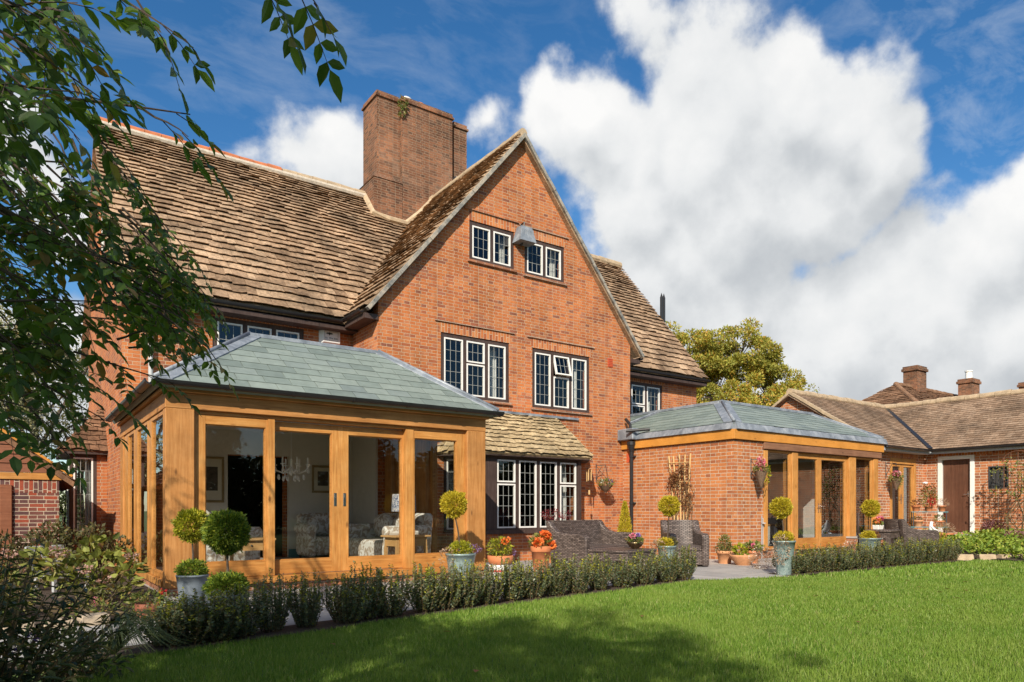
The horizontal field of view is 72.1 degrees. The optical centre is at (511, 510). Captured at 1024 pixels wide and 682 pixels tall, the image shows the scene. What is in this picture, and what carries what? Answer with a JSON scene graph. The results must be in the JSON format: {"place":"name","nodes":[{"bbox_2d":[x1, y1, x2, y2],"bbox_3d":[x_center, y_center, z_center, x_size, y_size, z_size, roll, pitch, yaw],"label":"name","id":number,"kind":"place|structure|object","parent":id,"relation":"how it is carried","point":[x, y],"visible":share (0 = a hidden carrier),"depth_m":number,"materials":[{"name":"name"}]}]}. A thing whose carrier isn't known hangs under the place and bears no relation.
{"place":"outdoors","nodes":[
{"label":"outdoors","id":0,"kind":"place"},
{"bbox_2d":[0,429,74,573],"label":"garden shed","id":1,"kind":"structure","parent":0,"point":[29,500],"depth_m":11.93,"materials":[{"name":"brick"}]},
{"bbox_2d":[0,555,976,659],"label":"patio","id":2,"kind":"structure","parent":0,"point":[715,569],"depth_m":11.57,"materials":[{"name":"grey stone"}]},
{"bbox_2d":[3,612,109,630],"bbox_3d":[-5.253,1.022,5.477,3.740,0.156,0.246,0,0,-39],"label":"stone edging","id":3,"kind":"object","parent":2,"relation":"on","point":[93,617],"visible":0.22,"depth_m":6.51,"materials":[{"name":"beige stone"}]},
{"bbox_2d":[126,588,170,618],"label":"potted plant","id":4,"kind":"object","parent":2,"relation":"on","point":[139,605],"visible":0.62,"depth_m":6.85,"materials":[{"name":"green plant"}]},
{"bbox_2d":[170,507,209,604],"bbox_3d":[-3.530,0.511,7.751,0.418,1.118,0.416,0,0,17],"label":"potted topiary","id":5,"kind":"object","parent":2,"relation":"on","point":[188,579],"visible":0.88,"depth_m":7.65,"materials":[{"name":"plant"}]},
{"bbox_2d":[199,508,251,610],"bbox_3d":[-2.604,0.520,6.427,0.460,1.100,0.455,0,0,-35],"label":"potted topiary","id":6,"kind":"object","parent":2,"relation":"on","point":[226,532],"visible":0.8,"depth_m":6.33,"materials":[{"name":"plant"}]},
{"bbox_2d":[105,331,504,596],"bbox_3d":[-3.600,-0.791,11.825,5.235,3.822,4.830,0,0,-35],"label":"garden room","id":7,"kind":"object","parent":2,"relation":"on","point":[342,408],"visible":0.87,"depth_m":10.39,"materials":[{"name":"wood"}]},
{"bbox_2d":[127,430,134,564],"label":"window","id":8,"kind":"structure","parent":7,"relation":"in","point":[131,436],"depth_m":11.54,"materials":[{"name":"brown wood"}]},
{"bbox_2d":[136,421,147,569],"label":"window","id":9,"kind":"structure","parent":7,"relation":"in","point":[141,436],"depth_m":10.55,"materials":[{"name":"brown wood"}]},
{"bbox_2d":[150,411,162,578],"bbox_3d":[-4.677,-0.195,9.333,0.055,2.150,1.079,0,0,-35],"label":"window","id":10,"kind":"structure","parent":7,"relation":"in","point":[156,423],"depth_m":9.51,"materials":[{"name":"brown wood"}]},
{"bbox_2d":[206,456,223,502],"bbox_3d":[-5.611,-0.576,13.157,0.440,0.860,0.025,0,0,-35],"label":"framed picture","id":11,"kind":"object","parent":7,"relation":"attached to","point":[214,479],"visible":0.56,"depth_m":13.19,"materials":[{"name":"beige"}]},
{"bbox_2d":[196,414,267,577],"bbox_3d":[-3.665,-0.175,9.278,0.955,2.110,0.090,0,0,-35],"label":"window","id":12,"kind":"structure","parent":7,"relation":"in","point":[250,568],"depth_m":9.21,"materials":[{"name":"brown wood"}]},
{"bbox_2d":[206,527,262,561],"bbox_3d":[-4.521,0.488,11.010,0.936,0.880,1.059,0,0,-35],"label":"floral armchair","id":13,"kind":"object","parent":7,"relation":"in","point":[244,555],"visible":0.09,"depth_m":10.74,"materials":[{"name":"fabric"}]},
{"bbox_2d":[275,422,310,481],"bbox_3d":[-3.764,-1.012,12.000,0.632,1.036,0.634,0,0,-13],"label":"chandelier","id":14,"kind":"object","parent":7,"relation":"hanging from","point":[290,470],"visible":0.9,"depth_m":11.96,"materials":[{"name":"clear glass"}]},
{"bbox_2d":[275,422,339,573],"bbox_3d":[-2.911,-0.170,9.898,1.012,2.090,0.089,0,0,-35],"label":"sliding door","id":15,"kind":"structure","parent":7,"relation":"in","point":[331,563],"depth_m":10.09,"materials":[{"name":"brown wood"}]},
{"bbox_2d":[312,465,328,492],"bbox_3d":[-3.865,-0.638,14.391,0.460,0.560,0.025,0,0,-35],"label":"framed picture","id":16,"kind":"object","parent":7,"relation":"attached to","point":[320,478],"visible":0.64,"depth_m":14.36,"materials":[{"name":"beige"}]},
{"bbox_2d":[294,513,352,557],"bbox_3d":[-3.659,0.487,13.752,1.029,0.882,0.926,0,0,-35],"label":"floral armchair","id":17,"kind":"object","parent":7,"relation":"in","point":[311,530],"visible":0.5,"depth_m":13.45,"materials":[{"name":"fabric"}]},
{"bbox_2d":[340,426,402,570],"bbox_3d":[-2.073,-0.170,10.490,1.036,2.090,0.089,0,0,-35],"label":"sliding door","id":18,"kind":"structure","parent":7,"relation":"in","point":[378,561],"depth_m":10.31,"materials":[{"name":"brown wood"}]},
{"bbox_2d":[349,513,432,555],"bbox_3d":[-2.239,0.487,12.500,0.936,0.881,2.029,0,0,-35],"label":"floral sofa","id":19,"kind":"object","parent":7,"relation":"in","point":[366,540],"visible":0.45,"depth_m":12.25,"materials":[{"name":"fabric"}]},
{"bbox_2d":[380,534,430,554],"bbox_3d":[-1.711,0.664,11.343,0.660,0.532,0.480,0,0,-39],"label":"side table","id":20,"kind":"object","parent":7,"relation":"in","point":[393,540],"visible":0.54,"depth_m":11.26,"materials":[{"name":"brown wood"}]},
{"bbox_2d":[430,440,443,552],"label":"window","id":21,"kind":"structure","parent":7,"relation":"in","point":[432,443],"depth_m":12.59,"materials":[{"name":"brown wood"}]},
{"bbox_2d":[414,430,464,567],"bbox_3d":[-1.172,-0.175,11.040,0.970,2.110,0.090,0,0,-35],"label":"window","id":22,"kind":"structure","parent":7,"relation":"in","point":[458,439],"depth_m":11.17,"materials":[{"name":"brown wood"}]},
{"bbox_2d":[438,490,481,584],"bbox_3d":[-0.782,0.379,10.201,0.657,1.382,0.502,0,0,-35],"label":"potted topiary","id":23,"kind":"object","parent":2,"relation":"on","point":[463,553],"visible":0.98,"depth_m":10.09,"materials":[{"name":"plant"}]},
{"bbox_2d":[488,564,508,578],"bbox_3d":[-0.208,0.960,11.100,0.340,0.220,0.340,0,0,-35],"label":"white tub","id":24,"kind":"object","parent":2,"relation":"on","point":[499,566],"visible":0.2,"depth_m":10.95,"materials":[{"name":"plastic"}]},
{"bbox_2d":[486,536,515,564],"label":"potted plant","id":25,"kind":"object","parent":24,"relation":"on","point":[493,558],"visible":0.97,"depth_m":11.02,"materials":[{"name":"green plant"}]},
{"bbox_2d":[526,530,556,571],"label":"potted plant","id":26,"kind":"object","parent":2,"relation":"on","point":[543,543],"visible":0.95,"depth_m":11.98,"materials":[{"name":"orange plant"}]},
{"bbox_2d":[546,520,636,566],"bbox_3d":[1.538,0.620,13.474,0.950,0.860,1.802,0,0,41],"label":"wicker sofa","id":27,"kind":"object","parent":2,"relation":"on","point":[573,538],"visible":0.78,"depth_m":13.28,"materials":[{"name":"wicker"}]},
{"bbox_2d":[588,547,656,570],"bbox_3d":[1.866,0.860,11.900,0.800,0.420,0.920,0,0,41],"label":"wicker coffee table","id":28,"kind":"object","parent":2,"relation":"on","point":[615,552],"visible":0.51,"depth_m":11.62,"materials":[{"name":"wicker"}]},
{"bbox_2d":[650,494,679,569],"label":"potted topiary","id":29,"kind":"object","parent":2,"relation":"on","point":[663,543],"visible":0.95,"depth_m":12.30,"materials":[{"name":"plant"}]},
{"bbox_2d":[660,520,708,565],"bbox_3d":[3.360,0.620,13.755,0.762,0.860,0.950,0,0,1],"label":"wicker armchair","id":30,"kind":"object","parent":2,"relation":"on","point":[685,533],"visible":0.69,"depth_m":13.91,"materials":[{"name":"wicker"}]},
{"bbox_2d":[713,534,733,563],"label":"potted plant","id":31,"kind":"object","parent":2,"relation":"on","point":[723,556],"visible":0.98,"depth_m":14.12,"materials":[{"name":"green plant"}]},
{"bbox_2d":[729,542,757,565],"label":"potted plant","id":32,"kind":"object","parent":2,"relation":"on","point":[742,558],"visible":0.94,"depth_m":13.66,"materials":[{"name":"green plant"}]},
{"bbox_2d":[768,496,795,574],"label":"potted topiary","id":33,"kind":"object","parent":2,"relation":"on","point":[783,541],"visible":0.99,"depth_m":11.59,"materials":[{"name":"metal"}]},
{"bbox_2d":[767,560,966,575],"bbox_3d":[6.980,1.062,13.383,6.157,0.001,0.520,0,0,-35],"label":"hedge bed","id":34,"kind":"object","parent":2,"relation":"on","point":[853,569],"visible":0.4,"depth_m":12.87,"materials":[{"name":"soil"}]},
{"bbox_2d":[794,543,819,572],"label":"hedge shrub","id":35,"kind":"object","parent":34,"relation":"on","point":[811,559],"visible":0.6,"depth_m":11.92,"materials":[{"name":"green plant"}]},
{"bbox_2d":[808,543,835,571],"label":"hedge shrub","id":36,"kind":"object","parent":34,"relation":"on","point":[824,564],"visible":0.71,"depth_m":12.13,"materials":[{"name":"green plant"}]},
{"bbox_2d":[820,542,851,570],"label":"hedge shrub","id":37,"kind":"object","parent":34,"relation":"on","point":[841,560],"visible":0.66,"depth_m":12.33,"materials":[{"name":"green plant"}]},
{"bbox_2d":[842,541,872,568],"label":"hedge shrub","id":38,"kind":"object","parent":34,"relation":"on","point":[863,562],"visible":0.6,"depth_m":12.84,"materials":[{"name":"green plant"}]},
{"bbox_2d":[858,538,884,567],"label":"hedge shrub","id":39,"kind":"object","parent":34,"relation":"on","point":[877,554],"visible":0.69,"depth_m":13.01,"materials":[{"name":"green plant"}]},
{"bbox_2d":[892,536,918,564],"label":"hedge shrub","id":40,"kind":"object","parent":34,"relation":"on","point":[909,550],"visible":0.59,"depth_m":13.72,"materials":[{"name":"green plant"}]},
{"bbox_2d":[858,499,881,551],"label":"potted topiary","id":41,"kind":"object","parent":2,"relation":"on","point":[873,510],"visible":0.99,"depth_m":14.50,"materials":[{"name":"plant"}]},
{"bbox_2d":[883,519,938,552],"bbox_3d":[8.979,0.620,15.944,0.950,0.860,0.782,0,0,-7],"label":"wicker armchair","id":42,"kind":"object","parent":2,"relation":"on","point":[907,532],"visible":0.48,"depth_m":15.59,"materials":[{"name":"wicker"}]},
{"bbox_2d":[0,0,1023,508],"label":"sky","id":43,"kind":"structure","parent":0,"point":[844,177],"materials":[{"name":"blue"}]},
{"bbox_2d":[3,512,1023,681],"bbox_3d":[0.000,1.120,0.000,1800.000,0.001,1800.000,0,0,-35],"label":"ground","id":44,"kind":"structure","parent":0,"point":[327,629],"depth_m":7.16,"materials":[{"name":"green plant"}]},
{"bbox_2d":[7,338,88,529],"bbox_3d":[-20.167,-3.958,33.099,7.291,10.474,6.297,0,0,-6],"label":"birch tree","id":45,"kind":"object","parent":44,"relation":"on","point":[82,462],"visible":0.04,"depth_m":32.88,"materials":[{"name":"green plant"}]},
{"bbox_2d":[0,529,142,681],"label":"foreground shrub","id":46,"kind":"object","parent":44,"relation":"on","point":[13,630],"visible":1,"depth_m":3.45,"materials":[{"name":"green plant"}]},
{"bbox_2d":[9,619,136,681],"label":"bed plant","id":47,"kind":"object","parent":44,"relation":"on","point":[96,663],"visible":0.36,"depth_m":4.49,"materials":[{"name":"green plant"}]},
{"bbox_2d":[1,571,176,623],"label":"flower bed","id":48,"kind":"object","parent":44,"relation":"on","point":[49,590],"depth_m":8.41,"materials":[{"name":"soil"}]},
{"bbox_2d":[0,544,75,592],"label":"sedum","id":49,"kind":"object","parent":48,"relation":"on","point":[16,555],"visible":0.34,"depth_m":8.90,"materials":[{"name":"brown plant"}]},
{"bbox_2d":[0,518,133,582],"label":"dark shrub","id":50,"kind":"object","parent":48,"relation":"on","point":[54,540],"visible":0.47,"depth_m":10.32,"materials":[{"name":"green plant"}]},
{"bbox_2d":[2,574,135,614],"bbox_3d":[-4.702,0.899,7.090,1.749,0.562,0.757,0,0,-35],"label":"bed plant","id":51,"kind":"object","parent":48,"relation":"on","point":[97,593],"visible":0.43,"depth_m":7.24,"materials":[{"name":"brown plant"}]},
{"bbox_2d":[18,532,151,601],"bbox_3d":[-4.828,0.651,8.004,1.307,0.791,0.970,0,0,-35],"label":"hydrangea","id":52,"kind":"object","parent":48,"relation":"on","point":[73,561],"visible":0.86,"depth_m":7.95,"materials":[{"name":"green plant"}]},
{"bbox_2d":[59,594,148,617],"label":"bed plant","id":53,"kind":"object","parent":48,"relation":"on","point":[109,604],"visible":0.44,"depth_m":6.93,"materials":[{"name":"green plant"}]},
{"bbox_2d":[0,0,346,495],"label":"foreground tree","id":54,"kind":"object","parent":44,"relation":"on","point":[48,245],"visible":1,"depth_m":2.83,"materials":[{"name":"green plant"}]},
{"bbox_2d":[8,578,691,670],"bbox_3d":[-0.427,1.062,7.824,0.537,0.001,8.960,0,0,45],"label":"hedge bed","id":55,"kind":"object","parent":44,"relation":"on","point":[320,625],"visible":0.43,"depth_m":6.50,"materials":[{"name":"soil"}]},
{"bbox_2d":[93,607,192,659],"bbox_3d":[-2.675,0.900,5.196,0.574,0.345,1.059,0,0,-3],"label":"strap leaf plant","id":56,"kind":"object","parent":55,"relation":"on","point":[124,634],"visible":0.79,"depth_m":5.17,"materials":[{"name":"green plant"}]},
{"bbox_2d":[137,592,199,647],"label":"hedge shrub","id":57,"kind":"object","parent":55,"relation":"on","point":[174,625],"visible":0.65,"depth_m":5.43,"materials":[{"name":"green plant"}]},
{"bbox_2d":[159,587,226,645],"bbox_3d":[-2.559,0.847,5.641,0.509,0.451,0.511,0,0,-33],"label":"hedge shrub","id":58,"kind":"object","parent":55,"relation":"on","point":[204,633],"visible":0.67,"depth_m":5.55,"materials":[{"name":"green plant"}]},
{"bbox_2d":[178,591,246,642],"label":"hedge shrub","id":59,"kind":"object","parent":55,"relation":"on","point":[222,633],"visible":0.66,"depth_m":5.66,"materials":[{"name":"green plant"}]},
{"bbox_2d":[211,581,271,638],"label":"hedge shrub","id":60,"kind":"object","parent":55,"relation":"on","point":[250,628],"visible":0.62,"depth_m":5.89,"materials":[{"name":"green plant"}]},
{"bbox_2d":[249,568,292,632],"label":"hedge shrub","id":61,"kind":"object","parent":55,"relation":"on","point":[275,620],"visible":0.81,"depth_m":6.13,"materials":[{"name":"green plant"}]},
{"bbox_2d":[286,569,324,627],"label":"hedge shrub","id":62,"kind":"object","parent":55,"relation":"on","point":[305,611],"visible":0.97,"depth_m":6.35,"materials":[{"name":"green plant"}]},
{"bbox_2d":[320,573,368,623],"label":"hedge shrub","id":63,"kind":"object","parent":55,"relation":"on","point":[345,609],"visible":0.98,"depth_m":6.59,"materials":[{"name":"green plant"}]},
{"bbox_2d":[341,561,385,620],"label":"hedge shrub","id":64,"kind":"object","parent":55,"relation":"on","point":[371,613],"visible":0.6,"depth_m":6.82,"materials":[{"name":"green plant"}]},
{"bbox_2d":[366,565,414,617],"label":"hedge shrub","id":65,"kind":"object","parent":55,"relation":"on","point":[395,605],"visible":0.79,"depth_m":7.00,"materials":[{"name":"green plant"}]},
{"bbox_2d":[401,561,448,612],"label":"hedge shrub","id":66,"kind":"object","parent":55,"relation":"on","point":[425,602],"visible":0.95,"depth_m":7.30,"materials":[{"name":"green plant"}]},
{"bbox_2d":[420,566,467,610],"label":"hedge shrub","id":67,"kind":"object","parent":55,"relation":"on","point":[453,596],"visible":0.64,"depth_m":7.52,"materials":[{"name":"green plant"}]},
{"bbox_2d":[443,558,485,607],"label":"hedge shrub","id":68,"kind":"object","parent":55,"relation":"on","point":[471,599],"visible":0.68,"depth_m":7.72,"materials":[{"name":"green plant"}]},
{"bbox_2d":[468,559,505,604],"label":"hedge shrub","id":69,"kind":"object","parent":55,"relation":"on","point":[489,594],"visible":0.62,"depth_m":7.94,"materials":[{"name":"green plant"}]},
{"bbox_2d":[491,555,532,600],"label":"hedge shrub","id":70,"kind":"object","parent":55,"relation":"on","point":[514,590],"visible":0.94,"depth_m":8.23,"materials":[{"name":"green plant"}]},
{"bbox_2d":[510,559,551,598],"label":"hedge shrub","id":71,"kind":"object","parent":55,"relation":"on","point":[537,589],"visible":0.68,"depth_m":8.48,"materials":[{"name":"green plant"}]},
{"bbox_2d":[535,552,572,595],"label":"hedge shrub","id":72,"kind":"object","parent":55,"relation":"on","point":[559,581],"visible":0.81,"depth_m":8.72,"materials":[{"name":"green plant"}]},
{"bbox_2d":[562,554,592,593],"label":"hedge shrub","id":73,"kind":"object","parent":55,"relation":"on","point":[579,585],"visible":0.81,"depth_m":8.98,"materials":[{"name":"green plant"}]},
{"bbox_2d":[582,552,612,589],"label":"hedge shrub","id":74,"kind":"object","parent":55,"relation":"on","point":[601,578],"visible":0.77,"depth_m":9.36,"materials":[{"name":"green plant"}]},
{"bbox_2d":[606,555,640,587],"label":"hedge shrub","id":75,"kind":"object","parent":55,"relation":"on","point":[627,573],"visible":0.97,"depth_m":9.67,"materials":[{"name":"green plant"}]},
{"bbox_2d":[629,548,660,584],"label":"hedge shrub","id":76,"kind":"object","parent":55,"relation":"on","point":[646,577],"visible":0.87,"depth_m":10.06,"materials":[{"name":"green plant"}]},
{"bbox_2d":[650,546,682,581],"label":"hedge shrub","id":77,"kind":"object","parent":55,"relation":"on","point":[667,572],"visible":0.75,"depth_m":10.41,"materials":[{"name":"green plant"}]},
{"bbox_2d":[669,544,696,579],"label":"hedge shrub","id":78,"kind":"object","parent":55,"relation":"on","point":[683,573],"visible":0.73,"depth_m":10.77,"materials":[{"name":"green plant"}]},
{"bbox_2d":[55,89,710,565],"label":"brick house","id":79,"kind":"structure","parent":44,"relation":"on","point":[397,253],"depth_m":15.82,"materials":[{"name":"red"}]},
{"bbox_2d":[85,459,90,525],"bbox_3d":[-8.681,-0.355,14.500,0.200,1.450,0.048,0,0,-35],"label":"curtain","id":80,"kind":"object","parent":79,"relation":"hanging from","point":[88,491],"visible":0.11,"depth_m":14.47,"materials":[{"name":"white fabric"}]},
{"bbox_2d":[213,316,303,346],"bbox_3d":[-4.989,-2.985,13.880,1.751,1.410,0.112,0,0,-35],"label":"window","id":81,"kind":"structure","parent":79,"relation":"in","point":[273,330],"depth_m":13.82,"materials":[{"name":"white paint"}]},
{"bbox_2d":[441,332,511,405],"bbox_3d":[-0.814,-3.030,15.249,1.844,1.390,0.255,0,0,-35],"label":"window","id":82,"kind":"structure","parent":79,"relation":"in","point":[464,340],"depth_m":15.31,"materials":[{"name":"white paint"}]},
{"bbox_2d":[467,220,516,272],"bbox_3d":[-0.474,-5.777,15.489,1.280,0.905,0.255,0,0,-35],"label":"window","id":83,"kind":"structure","parent":79,"relation":"in","point":[490,262],"depth_m":15.43,"materials":[{"name":"white paint"}]},
{"bbox_2d":[489,346,495,396],"bbox_3d":[-0.437,-3.055,15.760,0.240,1.250,0.048,0,0,-35],"label":"curtain","id":84,"kind":"object","parent":79,"relation":"hanging from","point":[492,373],"visible":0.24,"depth_m":15.77,"materials":[{"name":"white fabric"}]},
{"bbox_2d":[523,240,566,285],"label":"window","id":85,"kind":"structure","parent":79,"relation":"in","point":[543,276],"depth_m":16.31,"materials":[{"name":"white paint"}]},
{"bbox_2d":[531,348,592,415],"bbox_3d":[1.143,-3.005,16.607,1.839,1.420,0.296,0,0,-35],"label":"window","id":86,"kind":"structure","parent":79,"relation":"in","point":[551,407],"depth_m":16.55,"materials":[{"name":"white paint"}]},
{"bbox_2d":[630,381,661,413],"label":"window","id":87,"kind":"structure","parent":79,"relation":"in","point":[644,405],"depth_m":20.04,"materials":[{"name":"white paint"}]},
{"bbox_2d":[665,316,806,406],"bbox_3d":[10.959,-4.229,36.069,10.575,11.016,5.640,0,0,-8],"label":"autumn tree","id":88,"kind":"object","parent":44,"relation":"on","point":[716,361],"visible":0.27,"depth_m":35.02,"materials":[{"name":"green plant"}]},
{"bbox_2d":[618,400,887,560],"bbox_3d":[5.829,-0.784,18.499,6.590,3.807,4.716,0,0,-35],"label":"brick extension","id":89,"kind":"object","parent":44,"relation":"on","point":[823,478],"visible":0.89,"depth_m":16.77,"materials":[{"name":"brick"}]},
{"bbox_2d":[666,453,694,519],"bbox_3d":[3.829,-0.193,16.070,0.273,2.290,0.861,0,0,-35],"label":"fan trellis","id":90,"kind":"object","parent":89,"relation":"attached to","point":[675,479],"visible":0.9,"depth_m":16.00,"materials":[{"name":"wood"}]},
{"bbox_2d":[751,456,771,486],"bbox_3d":[5.366,-0.839,15.102,0.464,0.670,0.415,0,0,1],"label":"hanging basket","id":91,"kind":"object","parent":89,"relation":"attached to","point":[762,473],"visible":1,"depth_m":15.04,"materials":[{"name":"metal"}]},
{"bbox_2d":[768,450,790,549],"bbox_3d":[6.029,-0.235,15.959,0.926,2.230,0.055,0,0,-35],"label":"window","id":92,"kind":"structure","parent":89,"relation":"in","point":[770,451],"depth_m":16.17,"materials":[{"name":"brown wood"}]},
{"bbox_2d":[798,453,820,547],"bbox_3d":[6.992,-0.240,16.644,0.968,2.220,0.128,0,0,-35],"label":"door","id":93,"kind":"structure","parent":89,"relation":"in","point":[808,456],"depth_m":16.88,"materials":[{"name":"brown wood"}]},
{"bbox_2d":[819,454,846,546],"bbox_3d":[7.893,-0.240,17.281,1.236,2.220,0.128,0,0,-35],"label":"door","id":94,"kind":"structure","parent":89,"relation":"in","point":[839,540],"depth_m":17.38,"materials":[{"name":"brown wood"}]},
{"bbox_2d":[771,388,1023,533],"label":"outbuilding","id":95,"kind":"structure","parent":44,"relation":"on","point":[954,449],"depth_m":19.91,"materials":[{"name":"tile"}]},
{"bbox_2d":[943,459,969,531],"bbox_3d":[12.462,-0.414,19.732,0.128,2.028,0.720,0,0,-35],"label":"door","id":96,"kind":"structure","parent":95,"relation":"in","point":[956,473],"depth_m":19.73,"materials":[{"name":"brown paint"}]},
{"bbox_2d":[988,466,1008,488],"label":"window","id":97,"kind":"structure","parent":95,"relation":"in","point":[993,481],"depth_m":18.90,"materials":[{"name":"grey glass"}]},
{"bbox_2d":[861,365,1023,404],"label":"neighbour house","id":98,"kind":"structure","parent":44,"relation":"on","point":[912,387],"depth_m":31.62,"materials":[{"name":"ceramic"}]},
{"bbox_2d":[958,538,1023,560],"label":"raised bed","id":99,"kind":"object","parent":44,"relation":"on","point":[976,553],"visible":0.1,"depth_m":15.79,"materials":[{"name":"soil"}]},
{"bbox_2d":[940,527,1023,558],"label":"ground cover","id":100,"kind":"object","parent":99,"relation":"on","point":[978,540],"visible":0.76,"depth_m":16.14,"materials":[{"name":"green plant"}]},
{"bbox_2d":[989,450,1023,529],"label":"climbing plant","id":101,"kind":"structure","parent":99,"relation":"on","point":[1015,493],"depth_m":17.85,"materials":[{"name":"green plant"}]},
{"label":"yard","id":102,"kind":"structure","parent":0,"visible":0},
{"bbox_2d":[0,301,67,453],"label":"birch tree","id":103,"kind":"object","parent":102,"relation":"on","point":[20,400],"visible":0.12,"depth_m":27.18,"materials":[{"name":"green plant"}]},
{"bbox_2d":[0,316,88,456],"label":"birch tree","id":104,"kind":"object","parent":102,"relation":"on","point":[59,411],"visible":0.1,"depth_m":30.27,"materials":[{"name":"green plant"}]},
{"bbox_2d":[25,450,84,544],"bbox_3d":[-12.963,-0.236,20.027,1.962,3.043,1.658,0,0,-7],"label":"evergreen shrub","id":105,"kind":"object","parent":102,"relation":"on","point":[62,501],"visible":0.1,"depth_m":19.92,"materials":[{"name":"green plant"}]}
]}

